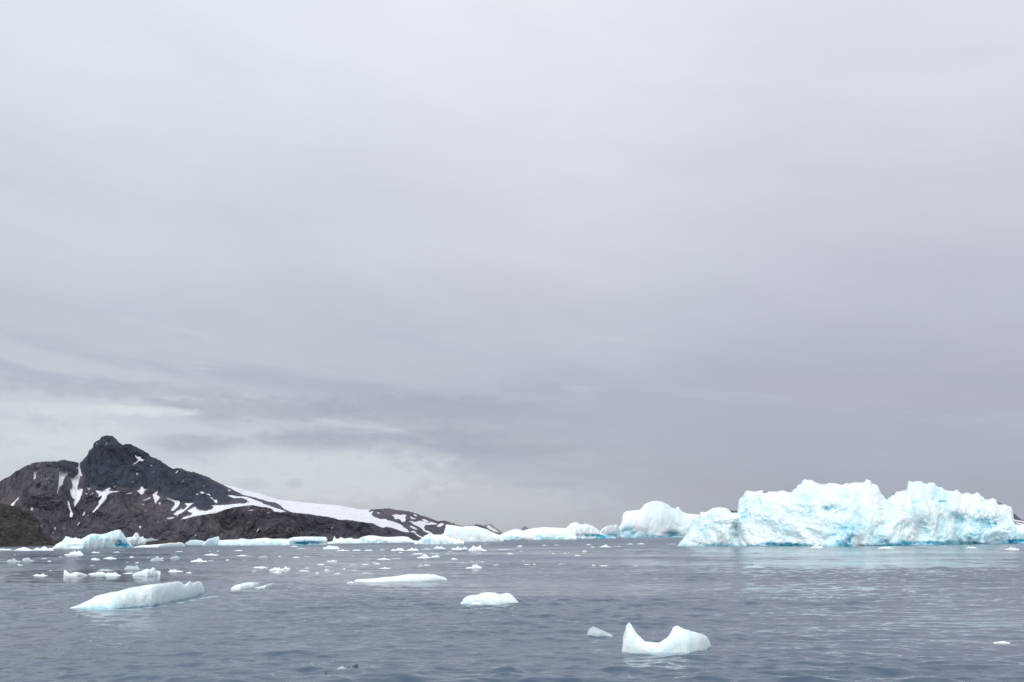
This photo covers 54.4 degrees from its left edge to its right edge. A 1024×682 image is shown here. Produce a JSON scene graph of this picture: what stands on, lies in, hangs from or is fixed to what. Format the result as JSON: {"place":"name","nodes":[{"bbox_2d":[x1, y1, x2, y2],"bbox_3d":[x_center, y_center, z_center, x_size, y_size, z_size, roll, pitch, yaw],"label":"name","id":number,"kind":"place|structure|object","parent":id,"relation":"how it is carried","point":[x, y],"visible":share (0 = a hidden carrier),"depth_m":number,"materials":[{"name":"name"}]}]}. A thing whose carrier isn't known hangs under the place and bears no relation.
{"place":"outdoors","nodes":[
{"label":"outdoors","id":0,"kind":"place"},
{"bbox_2d":[0,503,60,546],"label":"headland","id":1,"kind":"structure","parent":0,"point":[19,526],"depth_m":955.17,"materials":[{"name":"brown stone"}]},
{"bbox_2d":[146,540,187,544],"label":"shoal","id":2,"kind":"structure","parent":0,"point":[163,542],"depth_m":937.04,"materials":[{"name":"grey stone"}]},
{"bbox_2d":[0,435,501,541],"bbox_3d":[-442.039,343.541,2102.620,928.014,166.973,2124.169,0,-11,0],"label":"mountain","id":3,"kind":"structure","parent":0,"point":[107,484],"depth_m":1390.11,"materials":[{"name":"black stone"}]},
{"bbox_2d":[484,524,528,533],"bbox_3d":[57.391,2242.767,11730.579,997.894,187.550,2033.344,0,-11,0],"label":"distant peaks","id":4,"kind":"object","parent":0,"point":[492,528],"visible":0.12,"depth_m":12018.87,"materials":[{"name":"white snow"}]},
{"bbox_2d":[0,537,1023,681],"bbox_3d":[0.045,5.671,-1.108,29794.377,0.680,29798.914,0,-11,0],"label":"water","id":5,"kind":"structure","parent":0,"point":[928,613],"depth_m":74.82,"materials":[{"name":"grey liquid"}]},
{"bbox_2d":[14,547,32,550],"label":"ice chunk","id":6,"kind":"object","parent":5,"relation":"on","point":[23,549],"visible":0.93,"depth_m":537.19,"materials":[{"name":"white ice"}]},
{"bbox_2d":[33,546,52,550],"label":"ice chunk","id":7,"kind":"object","parent":5,"relation":"on","point":[42,548],"visible":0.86,"depth_m":542.20,"materials":[{"name":"white ice"}]},
{"bbox_2d":[65,550,82,554],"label":"ice chunk","id":8,"kind":"object","parent":5,"relation":"on","point":[76,553],"visible":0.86,"depth_m":375.62,"materials":[{"name":"white ice"}]},
{"bbox_2d":[64,570,87,575],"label":"ice chunk","id":9,"kind":"object","parent":5,"relation":"on","point":[66,573],"visible":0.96,"depth_m":163.47,"materials":[{"name":"white ice"}]},
{"bbox_2d":[52,530,132,548],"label":"iceberg","id":10,"kind":"object","parent":5,"relation":"on","point":[115,539],"visible":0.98,"depth_m":644.10,"materials":[{"name":"white ice"}]},
{"bbox_2d":[88,572,105,574],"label":"ice chunk","id":11,"kind":"object","parent":5,"relation":"on","point":[99,573],"visible":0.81,"depth_m":168.12,"materials":[{"name":"white ice"}]},
{"bbox_2d":[105,572,120,575],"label":"ice chunk","id":12,"kind":"object","parent":5,"relation":"on","point":[111,574],"visible":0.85,"depth_m":161.94,"materials":[{"name":"white ice"}]},
{"bbox_2d":[124,565,139,569],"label":"ice chunk","id":13,"kind":"object","parent":5,"relation":"on","point":[136,567],"visible":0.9,"depth_m":192.17,"materials":[{"name":"white ice"}]},
{"bbox_2d":[70,581,203,609],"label":"ice floe","id":14,"kind":"object","parent":5,"relation":"on","point":[145,595],"visible":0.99,"depth_m":87.70,"materials":[{"name":"white ice"}]},
{"bbox_2d":[127,533,157,543],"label":"iceberg","id":15,"kind":"object","parent":5,"relation":"on","point":[135,539],"visible":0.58,"depth_m":1102.92,"materials":[{"name":"white ice"}]},
{"bbox_2d":[133,568,160,576],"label":"ice chunk","id":16,"kind":"object","parent":5,"relation":"on","point":[149,572],"visible":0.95,"depth_m":159.32,"materials":[{"name":"white ice"}]},
{"bbox_2d":[86,596,217,610],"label":"submerged shelf","id":17,"kind":"object","parent":5,"relation":"on","point":[146,607],"visible":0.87,"depth_m":84.21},
{"bbox_2d":[150,556,163,560],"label":"ice chunk","id":18,"kind":"object","parent":5,"relation":"on","point":[157,558],"visible":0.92,"depth_m":269.13,"materials":[{"name":"white ice"}]},
{"bbox_2d":[132,542,184,547],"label":"ice floe","id":19,"kind":"object","parent":5,"relation":"on","point":[178,544],"visible":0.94,"depth_m":693.71,"materials":[{"name":"white ice"}]},
{"bbox_2d":[185,540,204,544],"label":"iceberg","id":20,"kind":"object","parent":5,"relation":"on","point":[194,542],"visible":0.74,"depth_m":890.02,"materials":[{"name":"white ice"}]},
{"bbox_2d":[190,558,206,561],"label":"ice chunk","id":21,"kind":"object","parent":5,"relation":"on","point":[199,560],"visible":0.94,"depth_m":253.86,"materials":[{"name":"white ice"}]},
{"bbox_2d":[203,536,219,545],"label":"iceberg","id":22,"kind":"object","parent":5,"relation":"on","point":[214,541],"visible":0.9,"depth_m":795.03,"materials":[{"name":"white ice"}]},
{"bbox_2d":[231,582,258,589],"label":"ice floe","id":23,"kind":"object","parent":5,"relation":"on","point":[247,585],"visible":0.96,"depth_m":115.92,"materials":[{"name":"white ice"}]},
{"bbox_2d":[217,538,289,544],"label":"iceberg","id":24,"kind":"object","parent":5,"relation":"on","point":[260,541],"visible":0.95,"depth_m":776.93,"materials":[{"name":"white ice"}]},
{"bbox_2d":[255,583,273,587],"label":"ice floe","id":25,"kind":"object","parent":5,"relation":"on","point":[268,585],"visible":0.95,"depth_m":118.33,"materials":[{"name":"white ice"}]},
{"bbox_2d":[288,537,327,544],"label":"iceberg","id":26,"kind":"object","parent":5,"relation":"on","point":[307,540],"visible":0.91,"depth_m":789.63,"materials":[{"name":"white ice"}]},
{"bbox_2d":[323,545,339,548],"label":"ice chunk","id":27,"kind":"object","parent":5,"relation":"on","point":[331,547],"visible":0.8,"depth_m":502.74,"materials":[{"name":"white ice"}]},
{"bbox_2d":[328,536,361,543],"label":"iceberg","id":28,"kind":"object","parent":5,"relation":"on","point":[340,540],"visible":0.92,"depth_m":895.45,"materials":[{"name":"white ice"}]},
{"bbox_2d":[359,535,416,542],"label":"iceberg","id":29,"kind":"object","parent":5,"relation":"on","point":[378,539],"visible":0.91,"depth_m":968.48,"materials":[{"name":"white ice"}]},
{"bbox_2d":[391,548,404,550],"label":"ice chunk","id":30,"kind":"object","parent":5,"relation":"on","point":[399,549],"visible":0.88,"depth_m":417.65,"materials":[{"name":"white ice"}]},
{"bbox_2d":[354,574,446,582],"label":"ice floe","id":31,"kind":"object","parent":5,"relation":"on","point":[417,577],"visible":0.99,"depth_m":132.16,"materials":[{"name":"white ice"}]},
{"bbox_2d":[414,534,463,543],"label":"iceberg","id":32,"kind":"object","parent":5,"relation":"on","point":[432,539],"visible":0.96,"depth_m":743.11,"materials":[{"name":"white ice"}]},
{"bbox_2d":[441,525,503,541],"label":"iceberg","id":33,"kind":"object","parent":5,"relation":"on","point":[471,534],"visible":0.8,"depth_m":1004.52,"materials":[{"name":"white ice"}]},
{"bbox_2d":[466,564,481,568],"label":"ice chunk","id":34,"kind":"object","parent":5,"relation":"on","point":[475,566],"visible":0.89,"depth_m":182.00,"materials":[{"name":"white ice"}]},
{"bbox_2d":[468,545,486,550],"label":"ice chunk","id":35,"kind":"object","parent":5,"relation":"on","point":[473,548],"visible":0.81,"depth_m":390.79,"materials":[{"name":"white ice"}]},
{"bbox_2d":[460,592,517,604],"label":"ice floe","id":36,"kind":"object","parent":5,"relation":"on","point":[488,598],"visible":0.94,"depth_m":85.50,"materials":[{"name":"white ice"}]},
{"bbox_2d":[500,527,576,539],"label":"iceberg","id":37,"kind":"object","parent":5,"relation":"on","point":[546,533],"visible":0.91,"depth_m":1357.00,"materials":[{"name":"white ice"}]},
{"bbox_2d":[566,522,614,538],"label":"iceberg","id":38,"kind":"object","parent":5,"relation":"on","point":[584,531],"visible":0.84,"depth_m":1577.09,"materials":[{"name":"white ice"}]},
{"bbox_2d":[587,627,612,636],"bbox_3d":[5.119,17.278,58.406,1.732,0.983,1.220,-6,-12,28],"label":"ice floe","id":39,"kind":"object","parent":5,"relation":"on","point":[594,631],"visible":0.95,"depth_m":58.05,"materials":[{"name":"white ice"}]},
{"bbox_2d":[600,524,619,537],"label":"iceberg","id":40,"kind":"object","parent":5,"relation":"on","point":[612,530],"visible":0.77,"depth_m":1837.65,"materials":[{"name":"white ice"}]},
{"bbox_2d":[619,501,697,537],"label":"iceberg","id":41,"kind":"object","parent":5,"relation":"on","point":[655,519],"visible":0.57,"depth_m":1968.57,"materials":[{"name":"white ice"}]},
{"bbox_2d":[622,622,710,654],"bbox_3d":[8.278,15.456,51.253,5.580,1.945,2.723,3,-12,-17],"label":"ice floe","id":42,"kind":"object","parent":5,"relation":"on","point":[678,640],"visible":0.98,"depth_m":50.27,"materials":[{"name":"white ice"}]},
{"bbox_2d":[745,565,763,567],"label":"ice chunk","id":43,"kind":"object","parent":5,"relation":"on","point":[756,566],"visible":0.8,"depth_m":173.72,"materials":[{"name":"white ice"}]},
{"bbox_2d":[677,479,1023,545],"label":"iceberg","id":44,"kind":"object","parent":5,"relation":"on","point":[805,512],"visible":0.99,"depth_m":483.31,"materials":[{"name":"white ice"}]},
{"bbox_2d":[993,641,1009,643],"bbox_3d":[26.552,16.585,54.034,0.898,0.558,0.898,-4,-12,17],"label":"ice chunk","id":45,"kind":"object","parent":5,"relation":"on","point":[1002,642],"visible":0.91,"depth_m":53.76,"materials":[{"name":"white ice"}]},
{"bbox_2d":[0,0,1023,532],"label":"sky","id":46,"kind":"structure","parent":0,"point":[507,265],"materials":[{"name":"grey"}]},
{"bbox_2d":[730,502,1023,524],"bbox_3d":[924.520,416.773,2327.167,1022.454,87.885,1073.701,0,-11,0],"label":"ridge","id":47,"kind":"structure","parent":0,"point":[1018,521],"depth_m":2309.59,"materials":[{"name":"white ice"}]}
]}

